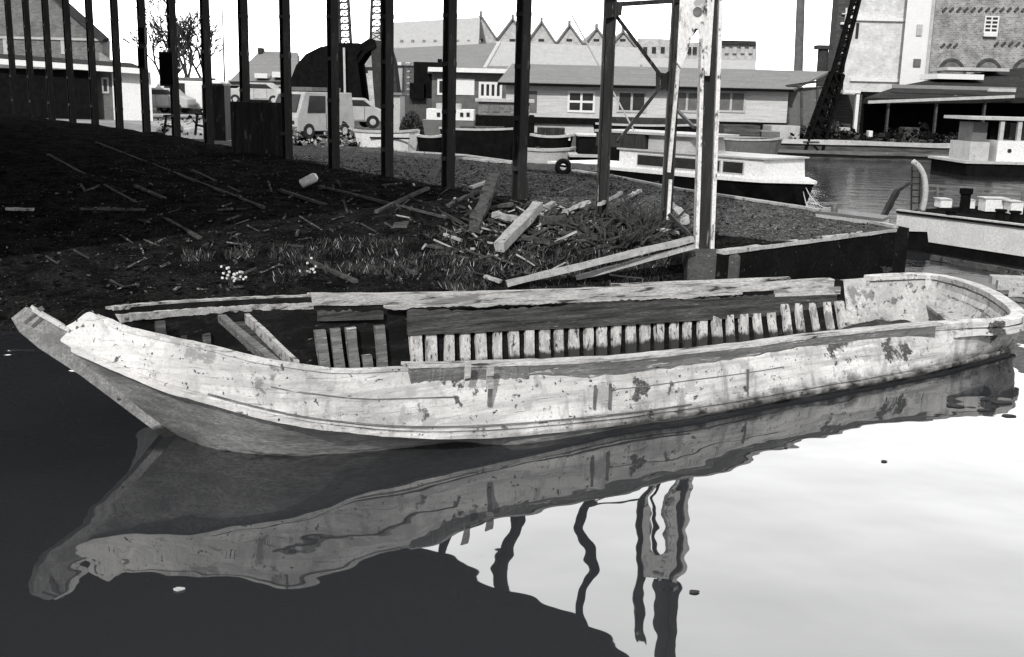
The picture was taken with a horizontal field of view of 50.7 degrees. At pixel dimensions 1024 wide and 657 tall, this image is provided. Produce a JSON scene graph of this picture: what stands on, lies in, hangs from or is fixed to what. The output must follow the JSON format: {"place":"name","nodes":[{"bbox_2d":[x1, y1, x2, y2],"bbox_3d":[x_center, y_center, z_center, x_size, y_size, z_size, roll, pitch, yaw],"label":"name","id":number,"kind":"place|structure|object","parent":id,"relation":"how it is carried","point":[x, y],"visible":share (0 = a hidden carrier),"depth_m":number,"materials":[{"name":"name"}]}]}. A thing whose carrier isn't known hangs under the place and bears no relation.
{"place":"outdoors","nodes":[
{"label":"outdoors","id":0,"kind":"place"},
{"bbox_2d":[365,17,480,76],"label":"long factory roof","id":1,"kind":"structure","parent":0,"point":[425,33],"depth_m":176.35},
{"bbox_2d":[365,41,500,105],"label":"roof","id":2,"kind":"structure","parent":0,"point":[475,55],"depth_m":112.13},
{"bbox_2d":[0,113,892,330],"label":"bank ground","id":3,"kind":"structure","parent":0,"point":[28,165],"depth_m":17.81,"materials":[{"name":"soil"}]},
{"bbox_2d":[4,0,18,114],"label":"steel post","id":4,"kind":"object","parent":3,"relation":"on","point":[11,56],"visible":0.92,"depth_m":41.47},
{"bbox_2d":[21,0,36,116],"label":"steel post","id":5,"kind":"object","parent":3,"relation":"on","point":[29,57],"visible":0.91,"depth_m":39.87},
{"bbox_2d":[41,0,55,119],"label":"steel post","id":6,"kind":"object","parent":3,"relation":"on","point":[48,59],"visible":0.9,"depth_m":38.30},
{"bbox_2d":[61,0,76,122],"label":"steel post","id":7,"kind":"object","parent":3,"relation":"on","point":[69,60],"visible":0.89,"depth_m":36.71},
{"bbox_2d":[0,54,152,120],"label":"long low shed","id":8,"kind":"structure","parent":3,"relation":"on","point":[130,76],"depth_m":56.87,"materials":[{"name":"black paint"}]},
{"bbox_2d":[84,0,98,124],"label":"steel post","id":9,"kind":"object","parent":3,"relation":"on","point":[90,40],"visible":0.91,"depth_m":35.12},
{"bbox_2d":[109,0,123,127],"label":"steel post","id":10,"kind":"object","parent":3,"relation":"on","point":[116,63],"visible":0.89,"depth_m":33.55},
{"bbox_2d":[46,153,201,238],"bbox_3d":[-7.698,-2.687,20.607,0.067,0.697,10.514,-7,15,-34],"label":"sunken rail","id":11,"kind":"object","parent":3,"relation":"on","point":[193,234],"visible":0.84,"depth_m":19.39,"materials":[{"name":"black metal"}]},
{"bbox_2d":[136,0,150,131],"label":"steel post","id":12,"kind":"object","parent":3,"relation":"on","point":[144,76],"visible":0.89,"depth_m":32.06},
{"bbox_2d":[166,0,180,136],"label":"steel post","id":13,"kind":"object","parent":3,"relation":"on","point":[173,48],"visible":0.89,"depth_m":30.37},
{"bbox_2d":[158,52,173,85],"bbox_3d":[-9.705,-7.301,30.390,0.382,0.940,0.245,1,12,0],"label":"control box","id":14,"kind":"object","parent":13,"relation":"attached to","point":[166,73],"visible":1,"depth_m":30.27,"materials":[{"name":"metal"}]},
{"bbox_2d":[159,53,172,84],"bbox_3d":[-9.698,-7.277,30.282,0.337,0.852,0.023,1,12,0],"label":"cabinet door","id":15,"kind":"structure","parent":14,"relation":"in","point":[166,77],"depth_m":30.27,"materials":[{"name":"black paint"}]},
{"bbox_2d":[151,88,197,112],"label":"parked car","id":16,"kind":"object","parent":3,"relation":"on","point":[160,97],"visible":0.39,"depth_m":61.91,"materials":[{"name":"paint"}]},
{"bbox_2d":[95,142,264,208],"bbox_3d":[-7.440,-3.412,23.064,0.057,0.599,11.291,-7,15,-34],"label":"sunken rail","id":17,"kind":"object","parent":3,"relation":"on","point":[218,189],"visible":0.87,"depth_m":21.39,"materials":[{"name":"wood"}]},
{"bbox_2d":[152,77,231,112],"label":"parked van","id":18,"kind":"object","parent":3,"relation":"on","point":[190,87],"visible":0.12,"depth_m":63.73,"materials":[{"name":"white paint"}]},
{"bbox_2d":[199,0,213,143],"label":"steel post","id":19,"kind":"object","parent":3,"relation":"on","point":[207,85],"visible":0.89,"depth_m":28.80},
{"bbox_2d":[202,83,230,140],"bbox_3d":[-9.759,-7.169,35.743,0.733,1.838,0.900,1,12,0],"label":"dark cabinet","id":20,"kind":"object","parent":3,"relation":"on","point":[221,109],"visible":0.68,"depth_m":35.42,"materials":[{"name":"metal"}]},
{"bbox_2d":[237,0,249,101],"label":"steel post","id":21,"kind":"object","parent":3,"relation":"on","point":[243,50],"visible":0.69,"depth_m":27.10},
{"bbox_2d":[134,185,357,282],"bbox_3d":[-4.623,-1.671,17.531,0.077,0.695,8.053,-8,16,-38],"label":"sunken rail","id":22,"kind":"object","parent":3,"relation":"on","point":[341,275],"visible":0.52,"depth_m":15.18,"materials":[{"name":"wood"}]},
{"bbox_2d":[230,101,281,155],"bbox_3d":[-6.200,-4.771,26.636,1.451,1.626,0.135,1,12,0],"label":"sheet screen","id":23,"kind":"object","parent":3,"relation":"on","point":[255,127],"visible":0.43,"depth_m":26.58,"materials":[{"name":"metal"}]},
{"bbox_2d":[231,82,280,101],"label":"parked car","id":24,"kind":"object","parent":3,"relation":"on","point":[263,91],"visible":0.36,"depth_m":69.60,"materials":[{"name":"paint"}]},
{"bbox_2d":[156,111,360,146],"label":"yard scrap","id":25,"kind":"object","parent":3,"relation":"on","point":[316,140],"visible":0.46,"depth_m":42.12,"materials":[{"name":"black paint"}]},
{"bbox_2d":[279,0,292,159],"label":"steel post","id":26,"kind":"object","parent":3,"relation":"on","point":[285,76],"visible":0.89,"depth_m":25.65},
{"bbox_2d":[274,87,354,138],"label":"parked van","id":27,"kind":"object","parent":3,"relation":"on","point":[309,112],"visible":0.68,"depth_m":45.20,"materials":[{"name":"paint"}]},
{"bbox_2d":[326,0,339,168],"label":"steel post","id":28,"kind":"object","parent":3,"relation":"on","point":[332,23],"visible":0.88,"depth_m":24.07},
{"bbox_2d":[352,98,380,128],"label":"parked car","id":29,"kind":"object","parent":3,"relation":"on","point":[366,113],"visible":0.3,"depth_m":50.53,"materials":[{"name":"paint"}]},
{"bbox_2d":[319,185,448,218],"bbox_3d":[-2.374,-2.274,19.222,0.057,0.227,4.244,-8,16,-38],"label":"plank","id":30,"kind":"object","parent":3,"relation":"on","point":[387,202],"visible":0.97,"depth_m":19.12,"materials":[{"name":"wood"}]},
{"bbox_2d":[380,0,393,176],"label":"steel post","id":31,"kind":"object","parent":3,"relation":"on","point":[387,76],"visible":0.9,"depth_m":22.49,"materials":[{"name":"metal"}]},
{"bbox_2d":[278,189,497,262],"bbox_3d":[-2.302,-1.786,17.912,0.076,0.531,6.628,-8,16,-38],"label":"plank","id":32,"kind":"object","parent":3,"relation":"on","point":[305,198],"visible":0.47,"depth_m":19.46,"materials":[{"name":"wood"}]},
{"bbox_2d":[394,92,406,130],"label":"pale cabin","id":33,"kind":"object","parent":3,"relation":"on","point":[399,106],"visible":0.61,"depth_m":55.03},
{"bbox_2d":[374,186,429,212],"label":"timber beam","id":34,"kind":"structure","parent":3,"relation":"on","point":[404,198],"depth_m":19.14,"materials":[{"name":"grey wood"}]},
{"bbox_2d":[399,110,423,143],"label":"bush","id":35,"kind":"object","parent":3,"relation":"on","point":[410,120],"visible":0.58,"depth_m":51.34,"materials":[{"name":"grey plant"}]},
{"bbox_2d":[393,154,441,227],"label":"timber beam","id":36,"kind":"structure","parent":3,"relation":"on","point":[433,173],"depth_m":26.41,"materials":[{"name":"grey wood"}]},
{"bbox_2d":[181,213,688,290],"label":"dry grass","id":37,"kind":"structure","parent":3,"relation":"on","point":[357,268],"depth_m":15.47,"materials":[{"name":"plant"}]},
{"bbox_2d":[0,138,876,310],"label":"rubble","id":38,"kind":"object","parent":3,"relation":"on","point":[539,230],"visible":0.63,"depth_m":17.48,"materials":[{"name":"wood"}]},
{"bbox_2d":[441,0,457,188],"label":"steel post","id":39,"kind":"object","parent":3,"relation":"on","point":[449,65],"visible":0.89,"depth_m":20.91,"materials":[{"name":"metal"}]},
{"bbox_2d":[469,173,500,233],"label":"timber beam","id":40,"kind":"structure","parent":3,"relation":"on","point":[490,187],"depth_m":17.81,"materials":[{"name":"grey wood"}]},
{"bbox_2d":[494,201,542,251],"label":"timber beam","id":41,"kind":"structure","parent":3,"relation":"on","point":[515,229],"depth_m":16.30,"materials":[{"name":"grey wood"}]},
{"bbox_2d":[511,0,531,199],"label":"steel post","id":42,"kind":"object","parent":3,"relation":"on","point":[521,90],"visible":0.88,"depth_m":19.33,"materials":[{"name":"metal"}]},
{"bbox_2d":[550,210,606,232],"bbox_3d":[1.073,-1.668,17.043,1.046,0.413,1.000,-3,13,-21],"label":"root heap","id":43,"kind":"object","parent":3,"relation":"on","point":[562,223],"visible":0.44,"depth_m":16.97,"materials":[{"name":"grey plant"}]},
{"bbox_2d":[505,236,694,286],"bbox_3d":[1.209,-0.921,14.743,2.602,0.689,0.143,-1,12,-9],"label":"long plank","id":44,"kind":"object","parent":3,"relation":"on","point":[601,260],"visible":1,"depth_m":14.70,"materials":[{"name":"grey wood"}]},
{"bbox_2d":[301,135,908,272],"bbox_3d":[-0.983,-4.356,33.944,1.875,1.920,35.393,-5,14,-27],"label":"quay edge","id":45,"kind":"object","parent":3,"relation":"on","point":[900,249],"visible":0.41,"depth_m":20.78,"materials":[{"name":"concrete"}]},
{"bbox_2d":[561,210,686,257],"bbox_3d":[1.666,-1.429,16.393,1.835,0.703,1.839,1,12,0],"label":"clump","id":46,"kind":"object","parent":3,"relation":"on","point":[633,235],"visible":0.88,"depth_m":16.10,"materials":[{"name":"black plant"}]},
{"bbox_2d":[575,244,695,279],"bbox_3d":[1.704,-0.919,14.946,1.638,0.541,0.115,1,12,-1],"label":"long plank","id":47,"kind":"object","parent":3,"relation":"on","point":[612,268],"visible":1,"depth_m":14.90,"materials":[{"name":"grey wood"}]},
{"bbox_2d":[595,0,679,216],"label":"braced frame","id":48,"kind":"object","parent":3,"relation":"on","point":[612,11],"visible":0.71,"depth_m":17.96,"materials":[{"name":"metal"}]},
{"bbox_2d":[598,190,692,239],"bbox_3d":[2.091,-1.740,16.898,1.552,0.799,1.389,-9,16,-40],"label":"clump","id":49,"kind":"object","parent":3,"relation":"on","point":[630,219],"visible":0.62,"depth_m":16.81,"materials":[{"name":"grey plant"}]},
{"bbox_2d":[666,0,722,248],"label":"white pillar","id":50,"kind":"structure","parent":3,"relation":"on","point":[704,18],"depth_m":15.23,"materials":[{"name":"metal"}]},
{"bbox_2d":[682,248,739,280],"bbox_3d":[2.836,-0.465,15.482,0.767,1.300,0.630,1,12,0],"label":"concrete footing","id":51,"kind":"object","parent":3,"relation":"on","point":[699,264],"visible":0.24,"depth_m":15.10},
{"bbox_2d":[715,228,896,279],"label":"quay wall","id":52,"kind":"structure","parent":3,"relation":"on","point":[852,255],"depth_m":16.64,"materials":[{"name":"concrete"}]},
{"bbox_2d":[69,0,832,86],"label":"sky","id":53,"kind":"structure","parent":0,"point":[769,23],"materials":[{"name":"white"}]},
{"bbox_2d":[0,134,1023,656],"bbox_3d":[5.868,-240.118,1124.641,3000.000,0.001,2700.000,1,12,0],"label":"canal water","id":54,"kind":"structure","parent":0,"point":[812,526],"depth_m":7.34,"materials":[{"name":"grey liquid"}]},
{"bbox_2d":[353,129,419,150],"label":"dinghy","id":55,"kind":"object","parent":54,"relation":"on","point":[405,140],"visible":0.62,"depth_m":40.12,"materials":[{"name":"white paint"}]},
{"bbox_2d":[415,134,441,152],"bbox_3d":[-2.932,-6.270,39.354,1.142,1.679,1.650,1,12,0],"label":"rowing boat","id":56,"kind":"object","parent":54,"relation":"on","point":[429,143],"visible":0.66,"depth_m":38.58,"materials":[{"name":"black paint"}]},
{"bbox_2d":[423,103,474,134],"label":"white cruiser","id":57,"kind":"object","parent":54,"relation":"on","point":[432,122],"visible":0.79,"depth_m":49.24,"materials":[{"name":"paint"}]},
{"bbox_2d":[439,126,512,159],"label":"moored barge","id":58,"kind":"object","parent":54,"relation":"on","point":[491,141],"visible":0.57,"depth_m":44.55,"materials":[{"name":"black paint"}]},
{"bbox_2d":[475,98,534,147],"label":"houseboat","id":59,"kind":"object","parent":54,"relation":"on","point":[495,112],"visible":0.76,"depth_m":53.10,"materials":[{"name":"black paint"}]},
{"bbox_2d":[11,266,1023,455],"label":"old barge","id":60,"kind":"object","parent":54,"relation":"on","point":[316,373],"visible":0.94,"depth_m":10.32,"materials":[{"name":"paint"}]},
{"bbox_2d":[527,147,575,162],"bbox_3d":[1.135,-5.225,35.364,1.861,1.518,1.850,1,12,0],"label":"punt","id":61,"kind":"object","parent":54,"relation":"on","point":[539,155],"visible":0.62,"depth_m":34.48,"materials":[{"name":"white wood"}]},
{"bbox_2d":[530,126,574,147],"bbox_3d":[1.347,-5.883,37.165,1.527,2.053,2.250,1,12,0],"label":"workboat","id":62,"kind":"object","parent":54,"relation":"on","point":[550,137],"visible":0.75,"depth_m":36.22,"materials":[{"name":"black paint"}]},
{"bbox_2d":[567,133,597,159],"bbox_3d":[2.264,-5.223,34.463,0.998,1.950,2.600,1,12,0],"label":"dark deckhouse boat","id":63,"kind":"object","parent":54,"relation":"on","point":[586,148],"visible":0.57,"depth_m":33.53,"materials":[{"name":"black paint"}]},
{"bbox_2d":[593,117,696,160],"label":"moored barge","id":64,"kind":"object","parent":54,"relation":"on","point":[644,123],"visible":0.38,"depth_m":44.16,"materials":[{"name":"black paint"}]},
{"bbox_2d":[547,129,816,205],"bbox_3d":[4.497,-4.116,29.191,2.520,2.320,8.579,-9,16,-40],"label":"cabin cruiser","id":65,"kind":"object","parent":54,"relation":"on","point":[777,178],"visible":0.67,"depth_m":27.31,"materials":[{"name":"white paint"}]},
{"bbox_2d":[637,154,663,167],"bbox_3d":[3.683,-4.468,28.741,0.028,0.320,0.960,-9,16,-40],"label":"window","id":66,"kind":"structure","parent":65,"relation":"in","point":[649,160],"depth_m":28.73,"materials":[{"name":"grey glass"}]},
{"bbox_2d":[675,156,695,170],"bbox_3d":[4.436,-4.267,27.896,0.028,0.320,0.860,-9,16,-40],"label":"window","id":67,"kind":"structure","parent":65,"relation":"in","point":[684,163],"depth_m":27.84,"materials":[{"name":"grey glass"}]},
{"bbox_2d":[722,160,744,174],"bbox_3d":[5.471,-3.990,26.735,0.028,0.320,0.660,-9,16,-40],"label":"window","id":68,"kind":"structure","parent":65,"relation":"in","point":[731,167],"depth_m":26.71,"materials":[{"name":"grey glass"}]},
{"bbox_2d":[719,124,783,154],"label":"moored barge","id":69,"kind":"object","parent":54,"relation":"on","point":[753,139],"visible":0.69,"depth_m":49.86,"materials":[{"name":"paint"}]},
{"bbox_2d":[815,202,888,223],"bbox_3d":[6.070,-1.577,19.499,0.656,1.330,1.768,-7,15,-33],"label":"pontoon","id":70,"kind":"object","parent":54,"relation":"on","point":[834,212],"visible":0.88,"depth_m":19.28,"materials":[{"name":"paint"}]},
{"bbox_2d":[896,206,1023,266],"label":"lighter","id":71,"kind":"object","parent":54,"relation":"on","point":[978,235],"visible":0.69,"depth_m":21.02,"materials":[{"name":"paint"}]},
{"bbox_2d":[881,181,912,214],"bbox_3d":[7.773,-2.581,21.873,0.691,0.830,0.113,-3,13,-18],"label":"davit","id":72,"kind":"object","parent":71,"relation":"on","point":[889,205],"visible":0.88,"depth_m":21.82,"materials":[{"name":"metal"}]},
{"bbox_2d":[910,166,920,210],"bbox_3d":[8.230,-2.853,22.022,0.270,0.914,0.030,1,12,0],"label":"boarding ladder","id":73,"kind":"object","parent":71,"relation":"on","point":[912,189],"visible":0.98,"depth_m":22.01,"materials":[{"name":"metal"}]},
{"bbox_2d":[911,159,927,210],"bbox_3d":[8.292,-2.917,22.008,0.407,1.048,0.110,1,12,0],"label":"davit","id":74,"kind":"object","parent":71,"relation":"on","point":[917,165],"visible":1,"depth_m":21.96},
{"bbox_2d":[959,188,972,212],"bbox_3d":[9.255,-2.612,22.049,0.260,0.488,0.260,1,12,0],"label":"bollard","id":75,"kind":"object","parent":71,"relation":"on","point":[965,199],"visible":1,"depth_m":21.98,"materials":[{"name":"metal"}]},
{"bbox_2d":[928,184,1023,207],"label":"pipe rail","id":76,"kind":"object","parent":71,"relation":"on","point":[937,192],"visible":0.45,"depth_m":23.08,"materials":[{"name":"metal"}]},
{"bbox_2d":[977,196,1009,211],"bbox_3d":[9.920,-2.567,22.267,0.524,0.279,0.390,1,12,0],"label":"deck box","id":77,"kind":"object","parent":71,"relation":"on","point":[990,203],"visible":0.89,"depth_m":22.11,"materials":[{"name":"white paint"}]},
{"bbox_2d":[1002,199,1023,213],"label":"deck box","id":78,"kind":"object","parent":71,"relation":"on","point":[1016,205],"visible":0.89,"depth_m":21.71,"materials":[{"name":"white paint"}]},
{"bbox_2d":[928,115,1023,177],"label":"wheelhouse boat","id":79,"kind":"object","parent":54,"relation":"on","point":[979,149],"visible":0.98,"depth_m":45.77,"materials":[{"name":"black paint"}]},
{"bbox_2d":[930,255,1023,275],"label":"floating boom","id":80,"kind":"object","parent":54,"relation":"on","point":[997,269],"visible":0.98,"depth_m":19.68,"materials":[{"name":"grey wood"}]},
{"bbox_2d":[988,274,1023,296],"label":"timber raft","id":81,"kind":"object","parent":54,"relation":"on","point":[1013,285],"visible":1,"depth_m":17.19,"materials":[{"name":"grey wood"}]},
{"bbox_2d":[151,87,931,149],"bbox_3d":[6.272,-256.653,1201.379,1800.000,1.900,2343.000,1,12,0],"label":"quay ground","id":82,"kind":"structure","parent":0,"point":[357,125],"depth_m":60.82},
{"bbox_2d":[0,0,109,69],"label":"brick house","id":83,"kind":"structure","parent":82,"relation":"on","point":[78,35],"depth_m":77.41,"materials":[{"name":"brick"}]},
{"bbox_2d":[121,17,197,73],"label":"bare tree","id":84,"kind":"object","parent":82,"relation":"on","point":[156,40],"visible":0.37,"depth_m":92.24,"materials":[{"name":"grey plant"}]},
{"bbox_2d":[134,0,219,76],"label":"bare tree","id":85,"kind":"object","parent":82,"relation":"on","point":[180,26],"visible":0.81,"depth_m":85.56,"materials":[{"name":"black plant"}]},
{"bbox_2d":[158,19,228,77],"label":"bare tree","id":86,"kind":"object","parent":82,"relation":"on","point":[216,48],"visible":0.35,"depth_m":89.24,"materials":[{"name":"grey plant"}]},
{"bbox_2d":[227,48,299,86],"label":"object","id":87,"kind":"object","parent":82,"relation":"on","point":[264,66],"visible":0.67,"depth_m":105.61,"materials":[{"name":"white paint"}]},
{"bbox_2d":[291,0,400,108],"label":"arched crane","id":88,"kind":"object","parent":82,"relation":"on","point":[310,69],"visible":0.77,"depth_m":74.15,"materials":[{"name":"black paint"}]},
{"bbox_2d":[397,62,413,113],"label":"pale workshop","id":89,"kind":"structure","parent":82,"relation":"on","point":[406,73],"depth_m":81.87,"materials":[{"name":"white paint"}]},
{"bbox_2d":[410,59,442,122],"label":"black tank","id":90,"kind":"object","parent":82,"relation":"on","point":[421,93],"visible":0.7,"depth_m":70.18,"materials":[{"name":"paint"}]},
{"bbox_2d":[428,67,506,114],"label":"office","id":91,"kind":"structure","parent":82,"relation":"on","point":[472,84],"depth_m":64.38,"materials":[{"name":"white paint"}]},
{"bbox_2d":[479,82,501,98],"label":"window","id":92,"kind":"structure","parent":91,"relation":"in","point":[486,89],"depth_m":64.41,"materials":[{"name":"white glass"}]},
{"bbox_2d":[498,64,828,136],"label":"wooden shed","id":93,"kind":"structure","parent":82,"relation":"on","point":[567,97],"depth_m":59.23,"materials":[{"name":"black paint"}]},
{"bbox_2d":[567,91,595,112],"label":"window","id":94,"kind":"structure","parent":93,"relation":"in","point":[577,101],"depth_m":59.13,"materials":[{"name":"white glass"}]},
{"bbox_2d":[616,91,646,112],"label":"window","id":95,"kind":"structure","parent":93,"relation":"in","point":[630,101],"depth_m":59.13,"materials":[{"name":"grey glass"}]},
{"bbox_2d":[678,91,696,112],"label":"window","id":96,"kind":"structure","parent":93,"relation":"in","point":[687,102],"depth_m":59.13,"materials":[{"name":"paint"}]},
{"bbox_2d":[719,91,746,112],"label":"window","id":97,"kind":"structure","parent":93,"relation":"in","point":[730,101],"depth_m":59.12,"materials":[{"name":"paint"}]},
{"bbox_2d":[638,38,756,69],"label":"flat brick factory","id":98,"kind":"structure","parent":82,"relation":"on","point":[735,54],"depth_m":145.10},
{"bbox_2d":[762,124,799,138],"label":"crate","id":99,"kind":"object","parent":82,"relation":"on","point":[785,131],"visible":0.48,"depth_m":57.52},
{"bbox_2d":[794,0,804,70],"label":"chimney","id":100,"kind":"object","parent":82,"relation":"on","point":[799,37],"visible":0.48,"depth_m":105.87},
{"bbox_2d":[785,79,824,134],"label":"lean to","id":101,"kind":"object","parent":82,"relation":"on","point":[802,102],"visible":0.44,"depth_m":59.63,"materials":[{"name":"paint"}]},
{"bbox_2d":[814,45,832,116],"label":"chimney","id":102,"kind":"object","parent":82,"relation":"on","point":[822,60],"visible":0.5,"depth_m":72.45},
{"bbox_2d":[803,0,860,154],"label":"crane jib","id":103,"kind":"object","parent":82,"relation":"on","point":[817,128],"visible":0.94,"depth_m":56.36,"materials":[{"name":"black paint"}]},
{"bbox_2d":[830,90,861,137],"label":"quay porch","id":104,"kind":"object","parent":82,"relation":"on","point":[848,111],"visible":0.55,"depth_m":62.58,"materials":[{"name":"white paint"}]},
{"bbox_2d":[777,139,949,161],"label":"quay wall","id":105,"kind":"structure","parent":82,"relation":"on","point":[854,150],"depth_m":56.65,"materials":[{"name":"grey concrete"}]},
{"bbox_2d":[788,121,958,142],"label":"scrap heap","id":106,"kind":"object","parent":82,"relation":"on","point":[897,136],"visible":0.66,"depth_m":57.73,"materials":[{"name":"black metal"}]},
{"bbox_2d":[479,11,636,47],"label":"gabled factory","id":107,"kind":"structure","parent":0,"point":[541,33],"depth_m":183.59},
{"bbox_2d":[488,41,639,68],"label":"pale hall roof","id":108,"kind":"structure","parent":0,"point":[549,54],"depth_m":125.62,"materials":[{"name":"metal"}]},
{"bbox_2d":[827,0,1023,113],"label":"brick warehouse","id":109,"kind":"structure","parent":0,"point":[903,42],"depth_m":76.00,"materials":[{"name":"white paint"}]},
{"bbox_2d":[983,16,999,32],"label":"window","id":110,"kind":"structure","parent":109,"relation":"in","point":[990,24],"depth_m":77.90,"materials":[{"name":"white glass"}]},
{"bbox_2d":[859,67,1023,138],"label":"dock shed","id":111,"kind":"structure","parent":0,"point":[932,100],"depth_m":65.48,"materials":[{"name":"black paint"}]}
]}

